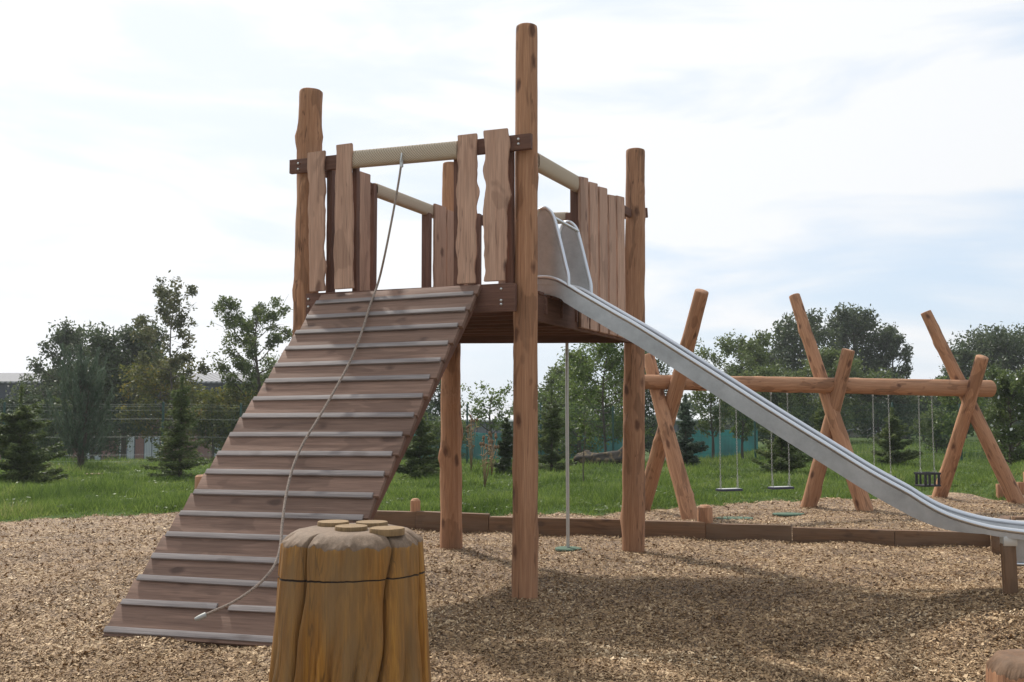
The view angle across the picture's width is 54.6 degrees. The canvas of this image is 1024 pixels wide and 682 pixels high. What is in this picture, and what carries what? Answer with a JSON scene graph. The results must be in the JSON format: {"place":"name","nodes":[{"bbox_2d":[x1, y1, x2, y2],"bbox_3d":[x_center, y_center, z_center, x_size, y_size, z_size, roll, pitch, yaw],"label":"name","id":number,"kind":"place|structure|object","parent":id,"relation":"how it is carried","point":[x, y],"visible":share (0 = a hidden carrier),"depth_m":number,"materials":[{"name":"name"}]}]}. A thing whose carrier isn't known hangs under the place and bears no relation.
{"place":"outdoors","nodes":[
{"label":"outdoors","id":0,"kind":"place"},
{"bbox_2d":[0,416,1023,522],"bbox_3d":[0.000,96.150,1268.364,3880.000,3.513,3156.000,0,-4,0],"label":"ground","id":1,"kind":"structure","parent":0,"point":[1017,477],"depth_m":21.53,"materials":[{"name":"green plant"}]},
{"bbox_2d":[0,394,43,459],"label":"leafy shrub","id":2,"kind":"object","parent":1,"relation":"on","point":[14,401],"visible":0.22,"depth_m":49.88,"materials":[{"name":"green plant"}]},
{"bbox_2d":[0,385,70,483],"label":"spruce","id":3,"kind":"object","parent":1,"relation":"on","point":[13,440],"visible":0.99,"depth_m":24.38,"materials":[{"name":"green plant"}]},
{"bbox_2d":[5,359,72,453],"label":"leafy tree","id":4,"kind":"object","parent":1,"relation":"on","point":[47,382],"visible":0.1,"depth_m":61.16,"materials":[{"name":"green plant"}]},
{"bbox_2d":[30,396,71,458],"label":"leafy shrub","id":5,"kind":"object","parent":1,"relation":"on","point":[49,429],"visible":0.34,"depth_m":45.43,"materials":[{"name":"green plant"}]},
{"bbox_2d":[9,316,95,435],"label":"leafy tree","id":6,"kind":"object","parent":1,"relation":"on","point":[67,335],"visible":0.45,"depth_m":57.61,"materials":[{"name":"green plant"}]},
{"bbox_2d":[44,344,114,467],"bbox_3d":[-13.884,2.078,31.952,2.355,4.104,1.917,-3,-5,34],"label":"leafy tree","id":7,"kind":"object","parent":1,"relation":"on","point":[82,380],"visible":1,"depth_m":31.78,"materials":[{"name":"green plant"}]},
{"bbox_2d":[44,360,134,459],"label":"leafy tree","id":8,"kind":"object","parent":1,"relation":"on","point":[115,438],"visible":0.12,"depth_m":59.92,"materials":[{"name":"green plant"}]},
{"bbox_2d":[49,321,181,457],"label":"leafy tree","id":9,"kind":"object","parent":1,"relation":"on","point":[110,346],"visible":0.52,"depth_m":52.99,"materials":[{"name":"green plant"}]},
{"bbox_2d":[0,373,263,460],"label":"brick building","id":10,"kind":"structure","parent":1,"relation":"on","point":[213,380],"depth_m":84.62,"materials":[{"name":"grey"}]},
{"bbox_2d":[118,437,134,459],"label":"door","id":11,"kind":"structure","parent":10,"relation":"in","point":[132,448],"depth_m":84.50,"materials":[{"name":"grey"}]},
{"bbox_2d":[144,436,159,459],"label":"door","id":12,"kind":"structure","parent":10,"relation":"in","point":[150,446],"depth_m":84.52,"materials":[{"name":"grey"}]},
{"bbox_2d":[112,350,204,453],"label":"leafy tree","id":13,"kind":"object","parent":1,"relation":"on","point":[142,380],"visible":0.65,"depth_m":49.35,"materials":[{"name":"green plant"}]},
{"bbox_2d":[129,270,212,455],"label":"leafy tree","id":14,"kind":"object","parent":1,"relation":"on","point":[163,294],"visible":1,"depth_m":47.00,"materials":[{"name":"green plant"}]},
{"bbox_2d":[139,375,214,478],"bbox_3d":[-8.909,2.296,26.450,1.726,2.796,1.536,-2,-5,21],"label":"spruce","id":15,"kind":"object","parent":1,"relation":"on","point":[180,412],"visible":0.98,"depth_m":26.35,"materials":[{"name":"green plant"}]},
{"bbox_2d":[195,474,202,488],"bbox_3d":[-5.801,2.828,18.476,0.226,0.681,0.226,0,-4,0],"label":"short post","id":16,"kind":"object","parent":1,"relation":"on","point":[198,478],"visible":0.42,"depth_m":18.40,"materials":[{"name":"brown wood"}]},
{"bbox_2d":[165,383,258,457],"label":"leafy tree","id":17,"kind":"object","parent":1,"relation":"on","point":[204,398],"visible":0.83,"depth_m":42.35,"materials":[{"name":"green plant"}]},
{"bbox_2d":[204,382,250,453],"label":"leafy tree","id":18,"kind":"object","parent":1,"relation":"on","point":[226,396],"visible":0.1,"depth_m":45.05,"materials":[{"name":"green plant"}]},
{"bbox_2d":[206,294,292,409],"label":"birch","id":19,"kind":"object","parent":1,"relation":"on","point":[243,366],"visible":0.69,"depth_m":44.43,"materials":[{"name":"green plant"}]},
{"bbox_2d":[241,353,281,391],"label":"leafy tree","id":20,"kind":"object","parent":1,"relation":"on","point":[269,359],"visible":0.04,"depth_m":49.71,"materials":[{"name":"green plant"}]},
{"bbox_2d":[410,498,419,511],"bbox_3d":[-1.436,2.614,14.728,0.154,0.557,0.154,0,-4,0],"label":"short post","id":21,"kind":"object","parent":1,"relation":"on","point":[414,504],"visible":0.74,"depth_m":14.68,"materials":[{"name":"brown wood"}]},
{"bbox_2d":[396,412,440,477],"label":"spruce","id":22,"kind":"object","parent":1,"relation":"on","point":[415,463],"visible":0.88,"depth_m":26.32,"materials":[{"name":"green plant"}]},
{"bbox_2d":[416,380,464,431],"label":"leafy tree","id":23,"kind":"object","parent":1,"relation":"on","point":[433,404],"visible":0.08,"depth_m":59.40,"materials":[{"name":"green plant"}]},
{"bbox_2d":[421,414,478,460],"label":"leafy shrub","id":24,"kind":"object","parent":1,"relation":"on","point":[464,435],"visible":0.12,"depth_m":45.38,"materials":[{"name":"green plant"}]},
{"bbox_2d":[402,432,501,459],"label":"netting screen","id":25,"kind":"object","parent":1,"relation":"on","point":[479,446],"visible":0.03,"depth_m":55.72,"materials":[{"name":"teal fabric"}]},
{"bbox_2d":[466,414,478,470],"bbox_3d":[-1.191,2.909,28.153,0.319,1.648,0.600,-2,-5,27],"label":"teasel plant","id":26,"kind":"object","parent":1,"relation":"on","point":[471,439],"visible":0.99,"depth_m":28.15,"materials":[{"name":"brown plant"}]},
{"bbox_2d":[461,380,512,456],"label":"young tree","id":27,"kind":"object","parent":1,"relation":"on","point":[493,402],"visible":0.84,"depth_m":43.79,"materials":[{"name":"green plant"}]},
{"bbox_2d":[461,415,512,459],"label":"shed","id":28,"kind":"structure","parent":1,"relation":"on","point":[483,430],"depth_m":87.69,"materials":[{"name":"grey"}]},
{"bbox_2d":[479,431,496,485],"bbox_3d":[-0.531,2.783,23.226,0.395,1.336,0.461,-2,-5,22],"label":"teasel plant","id":29,"kind":"object","parent":1,"relation":"on","point":[481,444],"visible":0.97,"depth_m":23.21,"materials":[{"name":"brown plant"}]},
{"bbox_2d":[487,433,498,474],"bbox_3d":[-0.569,3.029,26.453,0.314,1.151,0.498,-3,-5,36],"label":"teasel plant","id":30,"kind":"object","parent":1,"relation":"on","point":[490,446],"visible":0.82,"depth_m":26.46,"materials":[{"name":"brown plant"}]},
{"bbox_2d":[493,417,512,473],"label":"columnar conifer","id":31,"kind":"object","parent":1,"relation":"on","point":[505,451],"visible":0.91,"depth_m":26.92,"materials":[{"name":"green plant"}]},
{"bbox_2d":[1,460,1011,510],"bbox_3d":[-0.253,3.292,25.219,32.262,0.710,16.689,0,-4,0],"label":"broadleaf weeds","id":32,"kind":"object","parent":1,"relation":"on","point":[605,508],"visible":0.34,"depth_m":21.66,"materials":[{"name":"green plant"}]},
{"bbox_2d":[0,402,1022,465],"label":"fence","id":33,"kind":"object","parent":1,"relation":"on","point":[241,407],"visible":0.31,"depth_m":34.80,"materials":[{"name":"grey metal"}]},
{"bbox_2d":[0,492,1023,681],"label":"play surface","id":34,"kind":"object","parent":1,"relation":"on","point":[765,506],"visible":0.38,"depth_m":9.94,"materials":[{"name":"brown wood"}]},
{"bbox_2d":[103,284,480,647],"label":"climbing ramp","id":35,"kind":"structure","parent":34,"relation":"on","point":[218,546],"depth_m":8.38,"materials":[{"name":"brown wood"}]},
{"bbox_2d":[268,520,430,681],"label":"carved stump","id":36,"kind":"object","parent":34,"relation":"on","point":[351,602],"visible":1,"depth_m":4.62,"materials":[{"name":"brown wood"}]},
{"bbox_2d":[289,23,647,600],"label":"climbing tower","id":37,"kind":"structure","parent":34,"relation":"on","point":[519,311],"depth_m":10.06,"materials":[{"name":"brown wood"}]},
{"bbox_2d":[194,153,402,620],"bbox_3d":[-1.633,0.111,8.503,0.451,4.083,2.448,-2,-5,25],"label":"climbing rope","id":38,"kind":"object","parent":37,"relation":"hanging from","point":[201,616],"visible":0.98,"depth_m":8.48,"materials":[{"name":"grey fabric"}]},
{"bbox_2d":[565,343,569,547],"bbox_3d":[0.702,0.856,12.699,0.050,3.663,0.246,0,-4,0],"label":"sliding pole","id":39,"kind":"object","parent":37,"relation":"attached to","point":[567,439],"visible":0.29,"depth_m":12.55,"materials":[{"name":"grey metal"}]},
{"bbox_2d":[538,206,1023,594],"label":"slide","id":40,"kind":"object","parent":37,"relation":"attached to","point":[564,275],"visible":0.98,"depth_m":9.10,"materials":[{"name":"metal"}]},
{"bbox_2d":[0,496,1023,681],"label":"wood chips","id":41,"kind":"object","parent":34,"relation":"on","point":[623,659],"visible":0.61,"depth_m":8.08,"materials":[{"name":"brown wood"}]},
{"bbox_2d":[555,546,581,551],"bbox_3d":[0.708,2.609,12.463,0.332,0.032,0.346,0,-4,0],"label":"landing mat","id":42,"kind":"object","parent":34,"relation":"on","point":[564,548],"visible":0.96,"depth_m":12.38,"materials":[{"name":"green rubber"}]},
{"bbox_2d":[715,516,752,519],"bbox_3d":[3.635,2.894,16.207,0.634,0.032,0.372,0,-4,0],"label":"rubber mat","id":43,"kind":"object","parent":34,"relation":"on","point":[737,517],"visible":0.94,"depth_m":16.16,"materials":[{"name":"green rubber"}]},
{"bbox_2d":[772,512,803,515],"bbox_3d":[4.726,2.953,16.934,0.545,0.032,0.377,0,-4,0],"label":"rubber mat","id":44,"kind":"object","parent":34,"relation":"on","point":[787,514],"visible":0.96,"depth_m":16.85,"materials":[{"name":"green rubber"}]},
{"bbox_2d":[645,289,1023,520],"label":"swing set","id":45,"kind":"object","parent":34,"relation":"on","point":[832,392],"visible":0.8,"depth_m":18.07,"materials":[{"name":"brown wood"}]},
{"bbox_2d":[715,398,742,491],"bbox_3d":[3.791,1.728,17.381,0.440,1.785,0.190,1,-4,-19],"label":"swing","id":46,"kind":"object","parent":45,"relation":"hanging from","point":[720,489],"visible":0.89,"depth_m":17.31,"materials":[{"name":"grey metal"}]},
{"bbox_2d":[767,392,793,489],"bbox_3d":[4.789,1.753,17.729,0.440,1.770,0.190,1,-4,-19],"label":"swing","id":47,"kind":"object","parent":45,"relation":"hanging from","point":[779,487],"visible":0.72,"depth_m":17.66,"materials":[{"name":"grey metal"}]},
{"bbox_2d":[872,394,895,476],"bbox_3d":[6.878,1.853,18.453,0.427,1.832,0.315,1,-4,-19],"label":"cradle swing","id":48,"kind":"object","parent":45,"relation":"hanging from","point":[873,434],"visible":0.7,"depth_m":18.45,"materials":[{"name":"grey"}]},
{"bbox_2d":[914,396,940,486],"bbox_3d":[7.851,1.857,18.793,0.422,1.777,0.315,1,-4,-19],"label":"cradle swing","id":49,"kind":"object","parent":45,"relation":"hanging from","point":[929,474],"visible":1,"depth_m":18.72,"materials":[{"name":"grey rubber"}]},
{"bbox_2d":[985,649,1023,681],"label":"stump","id":50,"kind":"object","parent":34,"relation":"on","point":[1006,665],"visible":1,"depth_m":4.36,"materials":[{"name":"brown wood"}]},
{"bbox_2d":[511,361,593,459],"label":"leafy tree","id":51,"kind":"object","parent":1,"relation":"on","point":[557,371],"visible":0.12,"depth_m":54.60,"materials":[{"name":"green plant"}]},
{"bbox_2d":[538,387,573,470],"bbox_3d":[1.167,2.626,29.515,1.474,2.556,1.513,0,-4,0],"label":"spruce","id":52,"kind":"object","parent":1,"relation":"on","point":[549,443],"visible":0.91,"depth_m":29.32,"materials":[{"name":"green plant"}]},
{"bbox_2d":[538,343,617,456],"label":"leafy tree","id":53,"kind":"object","parent":1,"relation":"on","point":[599,443],"visible":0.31,"depth_m":49.79,"materials":[{"name":"green plant"}]},
{"bbox_2d":[538,434,622,458],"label":"netting screen","id":54,"kind":"object","parent":1,"relation":"on","point":[609,446],"visible":0.02,"depth_m":55.72,"materials":[{"name":"teal fabric"}]},
{"bbox_2d":[576,407,598,479],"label":"sapling","id":55,"kind":"object","parent":1,"relation":"on","point":[583,426],"visible":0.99,"depth_m":23.91,"materials":[{"name":"green plant"}]},
{"bbox_2d":[573,446,622,465],"bbox_3d":[3.123,3.832,32.305,2.384,0.829,0.706,-8,-8,41],"label":"fallen log","id":56,"kind":"object","parent":1,"relation":"on","point":[617,455],"visible":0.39,"depth_m":32.19,"materials":[{"name":"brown wood"}]},
{"bbox_2d":[558,343,653,451],"bbox_3d":[3.288,1.874,37.160,4.196,5.473,3.924,2,-5,-27],"label":"young tree","id":57,"kind":"object","parent":1,"relation":"on","point":[613,366],"visible":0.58,"depth_m":36.87,"materials":[{"name":"green plant"}]},
{"bbox_2d":[601,350,684,454],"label":"leafy tree","id":58,"kind":"object","parent":1,"relation":"on","point":[648,401],"visible":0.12,"depth_m":57.09,"materials":[{"name":"green plant"}]},
{"bbox_2d":[373,510,990,548],"bbox_3d":[1.462,2.636,13.878,9.623,0.359,0.215,-1,-4,14],"label":"timber edging","id":59,"kind":"object","parent":1,"relation":"on","point":[471,522],"visible":0.42,"depth_m":13.57,"materials":[{"name":"brown wood"}]},
{"bbox_2d":[665,414,714,459],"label":"shed","id":60,"kind":"structure","parent":1,"relation":"on","point":[677,426],"depth_m":79.71,"materials":[{"name":"grey"}]},
{"bbox_2d":[675,394,709,466],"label":"conifer","id":61,"kind":"object","parent":1,"relation":"on","point":[684,434],"visible":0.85,"depth_m":31.39,"materials":[{"name":"green plant"}]},
{"bbox_2d":[697,505,712,538],"bbox_3d":[2.670,2.539,13.703,0.217,0.555,0.215,0,-4,0],"label":"short post","id":62,"kind":"object","parent":1,"relation":"on","point":[705,513],"visible":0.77,"depth_m":13.63,"materials":[{"name":"brown wood"}]},
{"bbox_2d":[689,391,734,458],"bbox_3d":[7.798,3.069,38.837,1.798,3.355,1.914,-2,-5,30],"label":"young tree","id":63,"kind":"object","parent":1,"relation":"on","point":[711,398],"visible":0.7,"depth_m":38.77,"materials":[{"name":"green plant"}]},
{"bbox_2d":[688,428,757,458],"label":"netting screen","id":64,"kind":"object","parent":1,"relation":"on","point":[724,443],"visible":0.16,"depth_m":55.72,"materials":[{"name":"teal fabric"}]},
{"bbox_2d":[426,379,1023,445],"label":"wood","id":65,"kind":"object","parent":1,"relation":"on","point":[692,408],"depth_m":120.02,"materials":[{"name":"green plant"}]},
{"bbox_2d":[693,329,781,429],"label":"leafy tree","id":66,"kind":"object","parent":1,"relation":"on","point":[750,353],"visible":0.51,"depth_m":61.71,"materials":[{"name":"green plant"}]},
{"bbox_2d":[727,405,760,458],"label":"young tree","id":67,"kind":"object","parent":1,"relation":"on","point":[743,428],"visible":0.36,"depth_m":39.78,"materials":[{"name":"green plant"}]},
{"bbox_2d":[732,362,811,444],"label":"leafy tree","id":68,"kind":"object","parent":1,"relation":"on","point":[778,397],"visible":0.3,"depth_m":56.97,"materials":[{"name":"green plant"}]},
{"bbox_2d":[750,403,812,472],"bbox_3d":[7.727,2.762,28.137,1.785,2.075,1.744,0,-4,0],"label":"spruce","id":69,"kind":"object","parent":1,"relation":"on","point":[780,461],"visible":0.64,"depth_m":27.99,"materials":[{"name":"green plant"}]},
{"bbox_2d":[743,307,837,398],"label":"leafy tree","id":70,"kind":"object","parent":1,"relation":"on","point":[787,338],"visible":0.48,"depth_m":78.83,"materials":[{"name":"green plant"}]},
{"bbox_2d":[807,396,824,456],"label":"spruce","id":71,"kind":"object","parent":1,"relation":"on","point":[818,419],"visible":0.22,"depth_m":33.13,"materials":[{"name":"green plant"}]},
{"bbox_2d":[784,342,900,436],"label":"leafy tree","id":72,"kind":"object","parent":1,"relation":"on","point":[830,358],"visible":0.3,"depth_m":59.21,"materials":[{"name":"green plant"}]},
{"bbox_2d":[819,302,898,427],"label":"leafy tree","id":73,"kind":"object","parent":1,"relation":"on","point":[853,326],"visible":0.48,"depth_m":83.05,"materials":[{"name":"green plant"}]},
{"bbox_2d":[847,428,910,438],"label":"shed","id":74,"kind":"structure","parent":1,"relation":"on","point":[852,434],"depth_m":72.14,"materials":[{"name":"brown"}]},
{"bbox_2d":[844,367,928,438],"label":"leafy tree","id":75,"kind":"object","parent":1,"relation":"on","point":[896,400],"visible":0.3,"depth_m":60.95,"materials":[{"name":"green plant"}]},
{"bbox_2d":[867,323,913,404],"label":"leafy tree","id":76,"kind":"object","parent":1,"relation":"on","point":[891,339],"visible":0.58,"depth_m":81.56,"materials":[{"name":"green plant"}]},
{"bbox_2d":[870,407,923,464],"bbox_3d":[12.757,3.159,33.088,1.701,1.970,1.641,0,-4,0],"label":"spruce","id":77,"kind":"object","parent":1,"relation":"on","point":[896,454],"visible":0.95,"depth_m":32.94,"materials":[{"name":"green plant"}]},
{"bbox_2d":[884,395,959,440],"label":"leafy tree","id":78,"kind":"object","parent":1,"relation":"on","point":[936,401],"visible":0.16,"depth_m":64.77,"materials":[{"name":"green plant"}]},
{"bbox_2d":[909,407,964,451],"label":"leafy shrub","id":79,"kind":"object","parent":1,"relation":"on","point":[938,441],"visible":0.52,"depth_m":41.72,"materials":[{"name":"green plant"}]},
{"bbox_2d":[920,375,986,454],"bbox_3d":[17.853,2.933,39.793,2.547,3.346,2.971,0,-4,0],"label":"young tree","id":80,"kind":"object","parent":1,"relation":"on","point":[952,405],"visible":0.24,"depth_m":39.92,"materials":[{"name":"green plant"}]},
{"bbox_2d":[934,343,991,437],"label":"leafy tree","id":81,"kind":"object","parent":1,"relation":"on","point":[964,358],"visible":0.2,"depth_m":69.82,"materials":[{"name":"green plant"}]},
{"bbox_2d":[940,321,1023,428],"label":"leafy tree","id":82,"kind":"object","parent":1,"relation":"on","point":[1004,349],"visible":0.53,"depth_m":74.87,"materials":[{"name":"green plant"}]},
{"bbox_2d":[979,363,1023,464],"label":"flowering shrub","id":83,"kind":"object","parent":1,"relation":"on","point":[1010,388],"visible":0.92,"depth_m":30.67,"materials":[{"name":"green plant"}]},
{"bbox_2d":[996,472,1023,498],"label":"retaining wall","id":84,"kind":"structure","parent":1,"relation":"on","point":[999,493],"depth_m":20.12,"materials":[{"name":"brown wood"}]},
{"bbox_2d":[0,0,1023,415],"label":"sky","id":85,"kind":"structure","parent":0,"point":[863,153],"materials":[{"name":"white"}]},
{"bbox_2d":[991,515,1023,554],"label":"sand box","id":86,"kind":"object","parent":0,"point":[995,544],"visible":0.31,"depth_m":12.15,"materials":[{"name":"brown wood"}]}
]}

